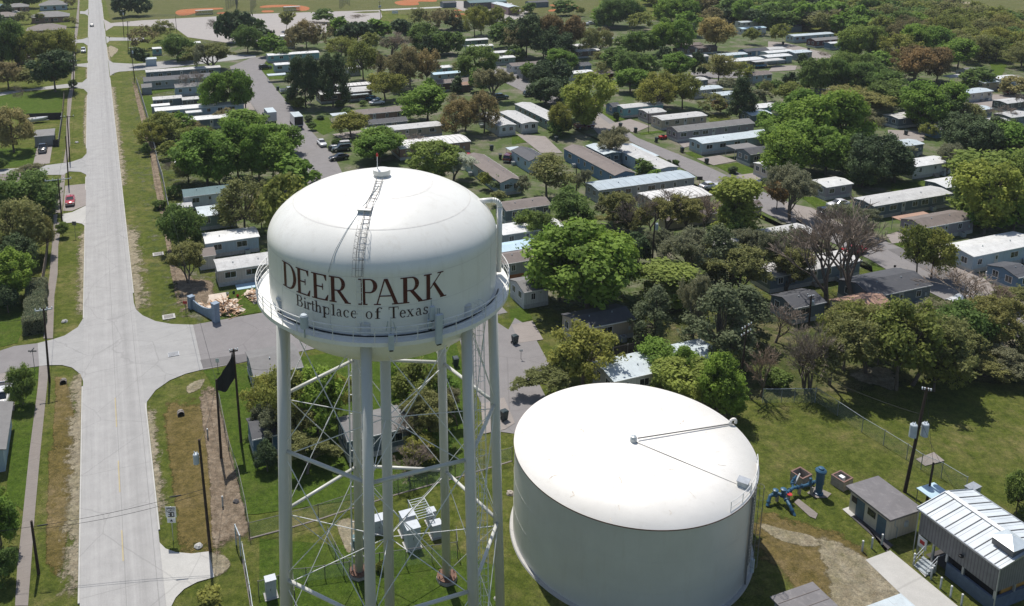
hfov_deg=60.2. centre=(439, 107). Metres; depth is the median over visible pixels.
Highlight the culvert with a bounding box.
[177,409,184,415]
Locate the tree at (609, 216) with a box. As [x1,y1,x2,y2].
[594,207,644,228]
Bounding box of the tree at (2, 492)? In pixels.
[0,485,8,502]
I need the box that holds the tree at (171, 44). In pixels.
[157,32,197,57]
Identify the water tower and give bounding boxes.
[255,153,509,605]
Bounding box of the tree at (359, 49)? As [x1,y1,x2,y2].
[345,39,378,80]
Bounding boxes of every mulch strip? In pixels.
[132,81,186,312]
[199,386,252,554]
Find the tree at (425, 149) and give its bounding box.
[404,137,460,176]
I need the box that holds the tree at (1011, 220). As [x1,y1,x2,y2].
[987,181,1023,230]
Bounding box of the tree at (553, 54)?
[545,48,580,67]
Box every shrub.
[0,158,9,167]
[55,221,68,235]
[68,79,77,87]
[140,142,151,155]
[152,199,166,210]
[194,583,222,605]
[290,97,304,108]
[304,114,312,121]
[307,121,316,128]
[331,138,340,143]
[334,100,345,106]
[359,100,367,105]
[375,559,383,573]
[450,23,468,29]
[454,146,466,153]
[488,174,516,190]
[548,113,573,133]
[612,112,619,120]
[630,231,651,261]
[672,159,679,165]
[728,166,738,173]
[762,367,795,390]
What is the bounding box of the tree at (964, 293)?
[912,265,996,300]
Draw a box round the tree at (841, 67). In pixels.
[823,56,850,86]
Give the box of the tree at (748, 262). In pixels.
[698,242,776,286]
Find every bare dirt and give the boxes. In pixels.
[108,46,117,56]
[173,268,213,307]
[186,379,204,392]
[337,518,353,551]
[850,367,896,390]
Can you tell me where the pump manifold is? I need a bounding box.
[766,466,826,515]
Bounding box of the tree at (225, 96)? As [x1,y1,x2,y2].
[221,69,238,101]
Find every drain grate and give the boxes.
[152,252,163,255]
[162,313,175,319]
[168,351,178,356]
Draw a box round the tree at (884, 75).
[862,68,908,89]
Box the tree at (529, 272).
[522,222,576,300]
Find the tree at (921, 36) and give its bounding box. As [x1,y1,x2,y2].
[900,24,932,47]
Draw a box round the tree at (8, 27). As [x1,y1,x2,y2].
[0,15,25,62]
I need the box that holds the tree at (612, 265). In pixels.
[516,217,642,309]
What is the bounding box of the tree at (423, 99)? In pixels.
[394,82,447,121]
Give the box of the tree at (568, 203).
[547,183,597,222]
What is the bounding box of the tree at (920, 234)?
[898,220,934,272]
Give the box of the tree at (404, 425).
[393,406,417,445]
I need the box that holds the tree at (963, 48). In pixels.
[935,37,981,68]
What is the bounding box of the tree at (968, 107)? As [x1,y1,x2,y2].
[959,101,989,119]
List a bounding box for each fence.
[26,112,61,119]
[41,243,48,278]
[53,139,58,146]
[58,115,62,145]
[136,78,168,205]
[218,393,249,538]
[241,542,252,605]
[249,446,512,538]
[258,575,294,604]
[293,561,349,581]
[327,527,457,575]
[613,334,654,355]
[762,388,816,402]
[815,387,967,484]
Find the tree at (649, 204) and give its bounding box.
[612,193,658,232]
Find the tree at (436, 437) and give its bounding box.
[425,431,455,454]
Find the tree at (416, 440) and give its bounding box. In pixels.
[400,433,439,464]
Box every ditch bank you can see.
[46,442,74,575]
[52,377,80,447]
[163,398,214,552]
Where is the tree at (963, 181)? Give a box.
[945,157,1023,234]
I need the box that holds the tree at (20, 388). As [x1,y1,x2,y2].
[2,362,36,405]
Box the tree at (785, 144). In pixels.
[757,124,813,171]
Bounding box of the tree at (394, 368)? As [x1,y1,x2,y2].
[391,362,407,402]
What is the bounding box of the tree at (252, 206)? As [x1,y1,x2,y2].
[249,192,262,227]
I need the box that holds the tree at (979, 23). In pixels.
[972,17,993,31]
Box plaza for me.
[455,1,527,20]
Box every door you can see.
[207,195,212,203]
[855,498,864,520]
[876,514,886,535]
[901,202,905,211]
[994,253,998,262]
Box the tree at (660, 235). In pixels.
[644,227,674,255]
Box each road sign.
[28,348,36,370]
[165,506,175,540]
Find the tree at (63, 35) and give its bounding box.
[43,27,77,52]
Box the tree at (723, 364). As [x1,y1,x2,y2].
[695,349,747,411]
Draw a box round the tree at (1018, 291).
[990,283,1023,301]
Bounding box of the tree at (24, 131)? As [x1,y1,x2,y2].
[0,106,36,152]
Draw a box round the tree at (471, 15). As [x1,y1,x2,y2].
[461,7,488,37]
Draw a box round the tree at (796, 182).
[763,161,821,220]
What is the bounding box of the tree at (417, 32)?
[406,19,437,52]
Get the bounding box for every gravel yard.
[761,524,822,546]
[818,537,899,605]
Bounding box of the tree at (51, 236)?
[35,215,57,253]
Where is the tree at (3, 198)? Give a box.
[0,177,30,208]
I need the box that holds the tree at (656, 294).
[627,283,673,342]
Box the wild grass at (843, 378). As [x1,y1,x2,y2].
[614,292,1023,400]
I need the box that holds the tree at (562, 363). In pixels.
[550,340,593,387]
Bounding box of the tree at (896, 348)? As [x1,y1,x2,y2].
[865,294,960,390]
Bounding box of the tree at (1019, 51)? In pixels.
[999,40,1023,67]
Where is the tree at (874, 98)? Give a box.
[821,83,897,107]
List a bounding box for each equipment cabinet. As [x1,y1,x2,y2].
[263,573,278,601]
[375,512,382,535]
[397,508,415,538]
[402,519,422,551]
[424,506,435,526]
[428,518,441,540]
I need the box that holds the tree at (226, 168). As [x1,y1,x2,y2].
[193,131,235,184]
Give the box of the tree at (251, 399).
[238,372,275,411]
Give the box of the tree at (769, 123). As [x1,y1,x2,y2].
[754,114,785,143]
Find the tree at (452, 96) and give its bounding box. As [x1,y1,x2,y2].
[446,92,480,130]
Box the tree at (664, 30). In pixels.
[646,21,672,49]
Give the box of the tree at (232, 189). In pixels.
[214,173,265,227]
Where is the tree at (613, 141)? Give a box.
[596,133,629,163]
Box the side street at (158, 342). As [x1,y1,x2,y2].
[134,305,506,406]
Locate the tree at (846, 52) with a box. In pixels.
[829,49,858,59]
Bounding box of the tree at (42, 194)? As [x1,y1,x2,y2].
[0,168,63,215]
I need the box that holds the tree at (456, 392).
[447,387,460,425]
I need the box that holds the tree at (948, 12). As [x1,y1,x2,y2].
[940,7,973,16]
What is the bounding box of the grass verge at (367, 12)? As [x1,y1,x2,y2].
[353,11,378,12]
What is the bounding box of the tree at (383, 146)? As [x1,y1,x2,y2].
[351,132,397,163]
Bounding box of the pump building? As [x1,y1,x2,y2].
[912,488,1023,605]
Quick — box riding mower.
[658,134,666,139]
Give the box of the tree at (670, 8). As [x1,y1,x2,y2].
[650,0,682,21]
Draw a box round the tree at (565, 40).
[539,31,576,56]
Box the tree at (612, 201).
[598,190,636,231]
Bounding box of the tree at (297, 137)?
[264,121,304,148]
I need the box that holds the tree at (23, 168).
[11,162,46,181]
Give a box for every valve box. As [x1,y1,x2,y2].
[790,466,812,484]
[830,470,852,491]
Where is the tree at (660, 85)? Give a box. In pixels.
[635,77,677,105]
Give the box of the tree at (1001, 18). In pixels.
[987,12,1013,27]
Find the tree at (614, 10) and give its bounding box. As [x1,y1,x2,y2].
[594,0,625,27]
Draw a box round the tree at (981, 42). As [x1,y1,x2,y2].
[972,32,997,57]
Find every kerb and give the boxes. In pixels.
[78,386,82,604]
[83,226,84,317]
[86,115,86,148]
[110,80,133,292]
[145,403,159,530]
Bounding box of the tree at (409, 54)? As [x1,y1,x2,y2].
[392,43,424,86]
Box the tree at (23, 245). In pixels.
[0,232,39,272]
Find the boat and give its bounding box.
[28,116,47,122]
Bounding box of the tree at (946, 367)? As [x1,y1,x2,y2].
[917,340,975,391]
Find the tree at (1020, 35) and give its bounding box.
[1008,29,1023,48]
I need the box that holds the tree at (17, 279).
[0,243,39,292]
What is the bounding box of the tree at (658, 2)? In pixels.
[655,0,684,20]
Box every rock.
[194,542,202,549]
[506,490,513,495]
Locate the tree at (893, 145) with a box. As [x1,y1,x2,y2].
[880,131,916,181]
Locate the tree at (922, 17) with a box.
[913,11,928,23]
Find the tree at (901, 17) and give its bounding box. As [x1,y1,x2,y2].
[895,14,923,26]
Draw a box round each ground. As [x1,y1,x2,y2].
[0,0,1023,605]
[121,12,1023,347]
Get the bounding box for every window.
[192,197,199,202]
[213,244,221,249]
[224,271,236,278]
[236,240,247,246]
[246,267,257,274]
[392,432,402,442]
[511,264,515,271]
[518,289,521,298]
[531,293,535,299]
[565,320,568,329]
[601,326,612,333]
[639,377,649,385]
[648,185,655,190]
[706,144,712,148]
[774,299,779,307]
[778,277,783,283]
[800,307,808,315]
[829,188,834,193]
[852,495,856,504]
[867,507,875,518]
[878,206,884,211]
[889,204,896,210]
[912,201,917,206]
[916,290,921,296]
[921,199,928,204]
[961,255,967,263]
[977,258,982,264]
[992,269,998,277]
[1004,274,1012,283]
[1010,251,1018,257]
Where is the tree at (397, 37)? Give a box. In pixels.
[379,31,411,54]
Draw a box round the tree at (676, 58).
[660,50,697,75]
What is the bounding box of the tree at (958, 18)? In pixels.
[935,13,968,28]
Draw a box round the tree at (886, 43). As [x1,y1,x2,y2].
[879,32,923,60]
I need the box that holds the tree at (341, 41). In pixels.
[324,35,357,54]
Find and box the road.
[80,0,165,605]
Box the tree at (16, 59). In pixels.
[8,26,29,66]
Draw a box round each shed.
[141,83,151,94]
[178,202,192,208]
[200,247,215,269]
[440,1,456,7]
[459,82,470,91]
[525,0,548,7]
[770,582,837,605]
[782,24,801,32]
[925,125,942,137]
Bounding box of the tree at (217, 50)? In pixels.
[179,42,237,65]
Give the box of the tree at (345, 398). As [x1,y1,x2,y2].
[330,368,351,419]
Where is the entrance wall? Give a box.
[187,294,219,322]
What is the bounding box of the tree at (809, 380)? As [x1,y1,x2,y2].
[787,320,843,389]
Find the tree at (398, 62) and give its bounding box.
[382,48,419,91]
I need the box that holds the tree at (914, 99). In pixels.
[899,83,952,122]
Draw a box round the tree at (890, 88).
[867,76,903,111]
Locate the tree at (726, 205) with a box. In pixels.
[716,199,753,222]
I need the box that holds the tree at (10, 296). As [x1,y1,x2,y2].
[0,282,20,312]
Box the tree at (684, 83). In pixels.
[668,71,704,108]
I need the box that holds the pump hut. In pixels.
[846,476,918,539]
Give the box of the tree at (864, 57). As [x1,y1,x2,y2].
[853,51,877,63]
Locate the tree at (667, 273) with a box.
[634,256,701,310]
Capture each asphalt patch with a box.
[200,354,246,367]
[504,318,548,372]
[718,172,742,181]
[888,248,963,289]
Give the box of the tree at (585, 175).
[574,169,593,188]
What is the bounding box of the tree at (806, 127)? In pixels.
[764,117,822,164]
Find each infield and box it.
[175,8,222,15]
[260,5,309,10]
[395,0,436,4]
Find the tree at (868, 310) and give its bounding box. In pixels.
[824,297,907,373]
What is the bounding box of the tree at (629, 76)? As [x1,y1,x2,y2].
[614,68,650,91]
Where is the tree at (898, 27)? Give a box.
[885,19,923,35]
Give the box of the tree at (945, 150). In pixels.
[936,142,963,175]
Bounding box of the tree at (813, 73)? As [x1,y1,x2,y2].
[797,57,835,92]
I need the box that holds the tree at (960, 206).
[946,178,1003,225]
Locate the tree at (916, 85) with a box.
[899,78,940,109]
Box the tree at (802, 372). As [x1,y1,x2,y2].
[776,333,828,387]
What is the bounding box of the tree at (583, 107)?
[559,70,618,129]
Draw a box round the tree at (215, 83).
[195,70,228,105]
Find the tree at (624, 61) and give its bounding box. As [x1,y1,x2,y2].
[612,50,639,76]
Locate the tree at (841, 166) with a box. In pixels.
[833,151,883,185]
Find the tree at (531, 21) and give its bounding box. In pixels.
[507,12,541,57]
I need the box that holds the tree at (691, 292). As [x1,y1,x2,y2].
[677,267,711,337]
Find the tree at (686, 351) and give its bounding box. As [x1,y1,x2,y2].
[667,345,699,380]
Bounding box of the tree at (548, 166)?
[528,150,576,196]
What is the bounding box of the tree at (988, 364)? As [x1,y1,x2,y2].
[969,349,1019,382]
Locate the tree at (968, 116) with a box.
[947,111,996,151]
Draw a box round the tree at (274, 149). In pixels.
[247,130,296,176]
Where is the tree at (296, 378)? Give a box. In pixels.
[256,364,324,429]
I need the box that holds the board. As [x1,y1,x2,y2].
[208,292,226,301]
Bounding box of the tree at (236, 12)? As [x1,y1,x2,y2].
[230,8,242,41]
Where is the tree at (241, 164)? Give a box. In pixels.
[233,144,255,181]
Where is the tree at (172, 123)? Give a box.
[140,110,184,141]
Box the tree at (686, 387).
[652,354,713,401]
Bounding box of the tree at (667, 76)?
[639,69,677,99]
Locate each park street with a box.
[230,56,341,184]
[460,320,545,433]
[494,66,1023,337]
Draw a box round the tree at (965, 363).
[900,309,981,385]
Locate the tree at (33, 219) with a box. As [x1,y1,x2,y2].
[0,195,50,244]
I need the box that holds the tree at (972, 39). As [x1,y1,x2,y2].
[960,35,980,62]
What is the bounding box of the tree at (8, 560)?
[0,546,18,588]
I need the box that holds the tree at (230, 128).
[216,116,248,178]
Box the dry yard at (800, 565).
[753,512,867,597]
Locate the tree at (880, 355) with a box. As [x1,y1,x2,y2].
[877,350,886,364]
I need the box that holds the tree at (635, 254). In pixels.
[587,228,644,300]
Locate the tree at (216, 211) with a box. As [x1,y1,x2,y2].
[210,197,243,228]
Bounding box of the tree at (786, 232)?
[769,222,809,248]
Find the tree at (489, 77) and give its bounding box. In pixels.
[472,67,516,98]
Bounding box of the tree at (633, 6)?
[622,0,647,26]
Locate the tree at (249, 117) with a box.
[217,108,269,127]
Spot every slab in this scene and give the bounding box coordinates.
[235,281,258,289]
[794,499,817,518]
[807,486,830,497]
[843,507,854,515]
[917,452,943,465]
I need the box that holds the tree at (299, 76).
[283,51,330,106]
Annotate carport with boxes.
[151,103,169,113]
[185,110,202,115]
[267,73,285,75]
[330,112,346,120]
[352,93,368,95]
[506,146,517,151]
[630,143,658,156]
[725,143,755,158]
[752,58,784,67]
[891,211,928,229]
[940,74,959,82]
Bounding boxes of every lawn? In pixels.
[0,89,62,113]
[0,148,36,167]
[0,303,23,346]
[6,367,38,509]
[143,95,152,116]
[152,88,174,93]
[203,363,251,500]
[223,287,261,317]
[239,343,463,513]
[256,435,513,605]
[259,538,495,605]
[262,61,286,78]
[314,117,335,134]
[509,308,531,321]
[512,135,525,143]
[603,109,626,120]
[640,130,663,134]
[684,152,702,158]
[708,114,730,121]
[715,162,753,173]
[802,196,826,207]
[872,263,884,271]
[891,181,924,191]
[989,59,1006,75]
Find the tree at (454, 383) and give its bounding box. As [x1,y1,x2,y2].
[431,374,461,402]
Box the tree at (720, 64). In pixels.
[699,52,743,81]
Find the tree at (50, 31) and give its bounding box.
[34,28,52,51]
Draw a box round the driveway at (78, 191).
[63,184,85,210]
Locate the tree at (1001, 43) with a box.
[981,34,1009,61]
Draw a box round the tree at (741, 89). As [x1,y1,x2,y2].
[725,75,762,118]
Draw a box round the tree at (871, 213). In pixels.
[850,208,882,233]
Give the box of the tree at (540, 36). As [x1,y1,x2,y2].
[529,25,561,59]
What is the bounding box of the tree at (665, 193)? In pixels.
[644,189,697,229]
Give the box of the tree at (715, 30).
[697,15,737,44]
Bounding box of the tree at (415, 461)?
[392,440,435,483]
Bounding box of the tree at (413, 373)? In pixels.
[391,356,447,399]
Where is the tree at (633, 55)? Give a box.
[615,51,644,69]
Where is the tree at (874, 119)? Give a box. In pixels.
[863,109,886,126]
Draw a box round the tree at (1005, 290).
[976,281,1014,298]
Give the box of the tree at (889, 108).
[870,103,896,111]
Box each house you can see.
[0,12,18,21]
[0,173,20,181]
[0,401,13,471]
[10,3,28,11]
[15,54,32,64]
[27,23,66,33]
[31,11,69,22]
[39,0,67,10]
[246,418,277,459]
[828,292,889,308]
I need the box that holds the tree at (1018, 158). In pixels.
[992,147,1023,225]
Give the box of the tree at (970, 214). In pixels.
[957,192,1000,224]
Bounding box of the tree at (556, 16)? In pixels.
[544,13,563,25]
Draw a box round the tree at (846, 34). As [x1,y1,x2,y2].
[836,26,874,54]
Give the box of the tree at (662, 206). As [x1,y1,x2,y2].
[628,196,674,231]
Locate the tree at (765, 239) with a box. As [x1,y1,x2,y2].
[757,229,787,272]
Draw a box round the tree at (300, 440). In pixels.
[277,428,344,473]
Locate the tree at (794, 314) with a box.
[767,302,811,342]
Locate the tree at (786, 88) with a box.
[771,80,812,100]
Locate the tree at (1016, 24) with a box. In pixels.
[1005,22,1023,28]
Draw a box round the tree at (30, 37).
[12,28,48,63]
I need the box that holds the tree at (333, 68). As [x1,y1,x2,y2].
[310,51,352,106]
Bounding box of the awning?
[916,482,945,501]
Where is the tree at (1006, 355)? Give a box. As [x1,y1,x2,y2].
[985,343,1023,378]
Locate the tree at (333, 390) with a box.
[291,362,347,433]
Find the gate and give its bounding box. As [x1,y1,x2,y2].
[234,524,241,555]
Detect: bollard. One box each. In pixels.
[949,585,952,597]
[960,593,963,605]
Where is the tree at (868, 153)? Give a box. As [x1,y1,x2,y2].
[846,136,893,187]
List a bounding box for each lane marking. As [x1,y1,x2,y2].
[115,398,116,426]
[118,461,119,491]
[121,530,123,560]
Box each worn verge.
[58,374,81,594]
[76,232,83,312]
[82,95,86,145]
[111,86,126,185]
[127,225,150,309]
[147,409,167,523]
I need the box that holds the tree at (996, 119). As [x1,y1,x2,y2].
[990,115,1019,153]
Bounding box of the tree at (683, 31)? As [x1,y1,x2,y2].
[669,18,697,50]
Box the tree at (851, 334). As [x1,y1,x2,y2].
[806,311,881,386]
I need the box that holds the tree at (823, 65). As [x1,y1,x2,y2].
[818,58,828,88]
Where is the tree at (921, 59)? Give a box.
[899,47,940,80]
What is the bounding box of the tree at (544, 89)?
[525,77,564,104]
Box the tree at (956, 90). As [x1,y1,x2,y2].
[936,80,970,111]
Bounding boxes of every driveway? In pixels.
[0,79,87,95]
[0,153,86,174]
[0,373,14,409]
[34,145,51,163]
[63,184,85,210]
[63,206,85,225]
[75,38,87,45]
[77,63,86,66]
[106,36,143,42]
[160,543,213,605]
[244,101,255,110]
[333,130,361,138]
[481,397,514,432]
[512,321,542,342]
[517,134,561,152]
[592,116,611,134]
[611,119,647,131]
[678,141,688,146]
[698,155,735,164]
[737,173,760,179]
[785,202,841,227]
[866,550,956,605]
[887,231,908,242]
[939,252,990,287]
[981,284,1021,300]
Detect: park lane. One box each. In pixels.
[691,72,743,77]
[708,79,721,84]
[768,41,830,58]
[769,65,796,70]
[811,89,828,96]
[888,130,924,140]
[971,94,1023,106]
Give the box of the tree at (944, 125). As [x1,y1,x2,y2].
[936,111,962,145]
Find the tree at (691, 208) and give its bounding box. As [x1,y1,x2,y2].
[670,192,705,230]
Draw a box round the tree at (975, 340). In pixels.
[938,312,992,375]
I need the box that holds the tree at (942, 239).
[914,227,961,278]
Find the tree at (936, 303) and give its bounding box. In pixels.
[912,297,957,320]
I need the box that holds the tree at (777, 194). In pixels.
[764,180,788,208]
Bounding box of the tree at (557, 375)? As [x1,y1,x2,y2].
[508,360,573,391]
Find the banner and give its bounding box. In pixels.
[217,353,234,391]
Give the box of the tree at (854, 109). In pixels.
[820,87,880,132]
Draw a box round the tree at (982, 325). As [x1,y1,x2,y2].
[934,296,1012,355]
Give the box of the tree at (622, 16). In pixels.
[600,0,626,25]
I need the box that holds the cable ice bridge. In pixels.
[408,497,433,521]
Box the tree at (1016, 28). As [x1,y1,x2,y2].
[1007,26,1023,35]
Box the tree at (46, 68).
[23,48,77,91]
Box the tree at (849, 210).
[826,201,866,223]
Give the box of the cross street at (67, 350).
[0,318,83,378]
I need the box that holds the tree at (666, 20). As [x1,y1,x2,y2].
[653,17,675,45]
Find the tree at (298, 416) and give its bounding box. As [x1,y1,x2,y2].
[273,392,328,433]
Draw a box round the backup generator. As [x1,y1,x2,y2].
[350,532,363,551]
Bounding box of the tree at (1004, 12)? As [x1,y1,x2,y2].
[987,10,1016,18]
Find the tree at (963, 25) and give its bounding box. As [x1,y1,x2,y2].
[953,22,979,31]
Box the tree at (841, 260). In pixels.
[790,213,881,277]
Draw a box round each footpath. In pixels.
[15,366,47,605]
[44,222,59,337]
[56,174,64,212]
[63,0,79,162]
[380,3,511,10]
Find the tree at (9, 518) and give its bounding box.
[0,495,21,544]
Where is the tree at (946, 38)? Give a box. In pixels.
[930,27,956,46]
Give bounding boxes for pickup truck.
[0,381,13,400]
[38,142,47,152]
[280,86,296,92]
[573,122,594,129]
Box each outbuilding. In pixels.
[145,57,156,65]
[464,0,506,8]
[491,2,519,14]
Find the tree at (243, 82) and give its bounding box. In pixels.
[227,68,256,107]
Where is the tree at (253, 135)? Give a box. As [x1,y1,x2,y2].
[236,121,270,181]
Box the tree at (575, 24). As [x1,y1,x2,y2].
[564,15,585,42]
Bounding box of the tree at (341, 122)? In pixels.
[331,110,370,136]
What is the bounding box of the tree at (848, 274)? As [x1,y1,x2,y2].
[810,192,894,294]
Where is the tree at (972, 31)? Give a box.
[957,27,993,36]
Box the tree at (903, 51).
[889,43,936,79]
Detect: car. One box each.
[65,194,74,205]
[258,64,271,69]
[316,138,326,146]
[328,152,348,160]
[331,140,350,146]
[331,142,351,151]
[365,95,380,99]
[368,99,384,104]
[494,93,508,99]
[502,152,511,161]
[698,181,717,189]
[753,62,766,67]
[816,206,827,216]
[826,198,850,205]
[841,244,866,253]
[945,295,963,300]
[1002,89,1016,94]
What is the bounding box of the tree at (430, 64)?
[415,47,441,79]
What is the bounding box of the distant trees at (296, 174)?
[0,0,1023,379]
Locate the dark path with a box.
[851,515,892,550]
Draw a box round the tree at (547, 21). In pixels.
[539,14,567,40]
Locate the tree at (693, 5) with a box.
[680,0,700,18]
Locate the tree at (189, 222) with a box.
[154,201,210,245]
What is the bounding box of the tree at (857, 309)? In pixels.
[815,300,876,370]
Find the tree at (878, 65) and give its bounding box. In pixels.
[870,58,894,83]
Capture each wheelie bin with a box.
[452,355,458,365]
[500,408,508,421]
[511,334,518,344]
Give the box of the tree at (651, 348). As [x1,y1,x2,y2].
[633,334,676,363]
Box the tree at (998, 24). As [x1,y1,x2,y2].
[978,21,1011,36]
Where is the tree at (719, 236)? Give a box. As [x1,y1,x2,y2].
[696,222,745,288]
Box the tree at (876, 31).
[864,24,888,52]
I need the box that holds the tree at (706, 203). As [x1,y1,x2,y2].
[696,194,722,227]
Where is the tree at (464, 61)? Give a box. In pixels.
[454,44,501,77]
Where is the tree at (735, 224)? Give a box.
[726,215,748,235]
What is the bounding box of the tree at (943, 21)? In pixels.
[925,15,960,29]
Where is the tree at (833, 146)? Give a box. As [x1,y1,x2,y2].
[806,124,851,174]
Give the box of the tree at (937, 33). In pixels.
[926,24,950,49]
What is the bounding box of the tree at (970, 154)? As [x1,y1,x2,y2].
[942,147,1015,209]
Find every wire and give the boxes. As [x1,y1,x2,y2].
[33,489,202,526]
[40,493,201,528]
[44,187,57,304]
[132,55,214,375]
[747,333,918,413]
[843,273,1020,297]
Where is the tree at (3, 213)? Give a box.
[0,199,25,244]
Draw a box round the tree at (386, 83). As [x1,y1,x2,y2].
[364,70,408,101]
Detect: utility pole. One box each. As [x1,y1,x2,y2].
[30,520,39,574]
[35,306,51,382]
[45,177,71,221]
[61,115,73,161]
[65,136,68,184]
[69,60,76,94]
[129,47,134,79]
[193,439,211,552]
[215,379,222,458]
[229,348,241,442]
[652,213,657,258]
[740,322,751,373]
[808,295,813,324]
[903,387,931,492]
[925,462,934,501]
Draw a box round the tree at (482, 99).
[468,88,502,132]
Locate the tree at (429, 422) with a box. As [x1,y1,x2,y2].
[396,386,456,434]
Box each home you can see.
[143,73,209,89]
[145,65,220,76]
[152,47,161,55]
[152,95,181,105]
[154,101,243,115]
[174,82,202,95]
[181,96,201,104]
[182,184,227,208]
[193,114,228,128]
[195,205,236,230]
[202,226,259,256]
[213,252,268,286]
[245,343,303,387]
[266,50,319,62]
[273,62,292,72]
[316,86,371,103]
[334,82,370,87]
[336,405,408,462]
[345,66,360,75]
[350,106,403,121]
[362,121,442,139]
[365,116,407,127]
[391,134,470,159]
[430,70,469,79]
[434,77,472,91]
[437,65,452,71]
[463,38,488,46]
[465,44,493,52]
[465,152,521,194]
[478,112,516,136]
[494,50,514,55]
[496,55,515,65]
[496,196,551,222]
[496,218,562,242]
[500,110,537,133]
[502,238,532,252]
[502,248,535,278]
[506,61,536,72]
[510,276,547,308]
[511,146,542,172]
[515,102,552,128]
[517,68,530,78]
[561,303,635,343]
[563,144,635,179]
[568,44,596,51]
[569,69,591,81]
[572,48,599,57]
[573,62,591,70]
[584,170,695,202]
[585,143,621,163]
[587,70,613,81]
[592,339,711,385]
[606,102,619,114]
[613,143,677,174]
[616,101,663,117]
[637,185,711,208]
[638,108,666,122]
[651,111,707,129]
[659,200,762,228]
[666,118,754,141]
[672,44,717,54]
[680,42,703,46]
[685,54,708,62]
[689,129,766,154]
[690,85,722,98]
[693,77,708,86]
[701,228,767,258]
[710,91,735,103]
[713,52,746,57]
[727,57,764,67]
[735,20,765,27]
[736,26,766,34]
[736,146,765,166]
[738,47,768,56]
[740,109,771,124]
[742,103,777,115]
[743,70,771,83]
[750,250,862,293]
[753,161,781,177]
[759,53,792,64]
[760,49,791,54]
[762,223,816,250]
[766,47,786,49]
[770,288,826,324]
[785,32,833,42]
[787,49,811,59]
[806,36,838,47]
[811,176,853,199]
[824,41,840,49]
[837,267,932,304]
[853,185,952,219]
[882,112,964,128]
[899,210,973,237]
[900,139,924,156]
[902,155,950,178]
[924,176,955,198]
[949,231,1023,272]
[956,67,974,79]
[964,87,992,101]
[970,105,991,117]
[972,79,999,89]
[986,261,1023,286]
[992,98,1023,111]
[993,110,1023,125]
[994,75,1015,85]
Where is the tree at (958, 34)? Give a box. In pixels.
[950,29,972,37]
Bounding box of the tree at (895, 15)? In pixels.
[888,8,919,32]
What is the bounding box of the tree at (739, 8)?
[729,0,755,20]
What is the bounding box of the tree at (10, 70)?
[0,62,26,88]
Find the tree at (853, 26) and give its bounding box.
[837,24,872,52]
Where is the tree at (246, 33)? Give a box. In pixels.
[230,24,262,52]
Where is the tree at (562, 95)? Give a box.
[558,86,590,118]
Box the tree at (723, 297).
[675,281,762,372]
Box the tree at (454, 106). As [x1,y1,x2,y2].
[437,98,473,133]
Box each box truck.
[264,107,276,123]
[290,111,303,127]
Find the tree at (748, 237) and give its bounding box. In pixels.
[730,226,774,248]
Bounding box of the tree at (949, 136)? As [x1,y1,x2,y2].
[940,118,988,153]
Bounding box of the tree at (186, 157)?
[165,126,239,186]
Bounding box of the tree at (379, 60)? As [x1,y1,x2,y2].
[367,51,386,72]
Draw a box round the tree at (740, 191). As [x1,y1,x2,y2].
[709,174,765,230]
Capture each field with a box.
[105,0,599,22]
[956,0,1023,11]
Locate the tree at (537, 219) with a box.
[512,208,556,235]
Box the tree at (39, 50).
[28,32,71,59]
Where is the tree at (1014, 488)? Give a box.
[1003,467,1023,515]
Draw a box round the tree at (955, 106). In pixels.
[912,88,963,125]
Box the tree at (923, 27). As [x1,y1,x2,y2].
[906,23,932,42]
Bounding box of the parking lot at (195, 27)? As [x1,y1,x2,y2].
[104,10,381,42]
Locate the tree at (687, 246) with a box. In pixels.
[656,225,713,281]
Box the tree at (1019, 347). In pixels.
[995,320,1023,353]
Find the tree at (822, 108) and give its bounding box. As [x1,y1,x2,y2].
[776,92,843,133]
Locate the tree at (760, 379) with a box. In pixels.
[745,342,781,396]
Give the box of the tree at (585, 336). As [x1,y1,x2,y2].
[544,315,631,383]
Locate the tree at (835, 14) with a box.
[823,8,861,32]
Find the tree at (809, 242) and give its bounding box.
[765,207,874,304]
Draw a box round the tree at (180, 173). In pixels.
[170,162,196,181]
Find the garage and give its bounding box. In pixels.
[34,128,55,146]
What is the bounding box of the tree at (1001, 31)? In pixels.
[980,25,1012,54]
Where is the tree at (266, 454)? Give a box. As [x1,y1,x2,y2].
[252,437,277,470]
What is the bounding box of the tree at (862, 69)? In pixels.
[842,61,879,88]
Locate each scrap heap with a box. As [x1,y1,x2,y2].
[198,294,244,318]
[241,286,256,303]
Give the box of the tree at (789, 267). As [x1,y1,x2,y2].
[765,244,817,291]
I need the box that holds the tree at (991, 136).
[952,119,1007,150]
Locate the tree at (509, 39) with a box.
[503,26,530,47]
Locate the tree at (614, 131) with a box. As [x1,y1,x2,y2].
[597,126,629,139]
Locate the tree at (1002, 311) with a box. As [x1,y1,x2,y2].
[967,293,1023,343]
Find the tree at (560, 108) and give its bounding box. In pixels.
[546,102,572,135]
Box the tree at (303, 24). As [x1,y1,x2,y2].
[293,18,318,48]
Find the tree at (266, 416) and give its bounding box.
[248,401,277,439]
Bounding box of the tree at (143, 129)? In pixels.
[132,121,167,147]
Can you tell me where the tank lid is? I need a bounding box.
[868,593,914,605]
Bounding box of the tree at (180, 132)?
[174,124,215,138]
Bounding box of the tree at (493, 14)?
[485,3,509,25]
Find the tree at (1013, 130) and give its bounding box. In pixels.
[992,119,1023,154]
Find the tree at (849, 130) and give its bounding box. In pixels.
[835,125,880,145]
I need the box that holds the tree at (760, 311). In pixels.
[712,283,777,342]
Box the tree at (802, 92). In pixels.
[767,87,836,122]

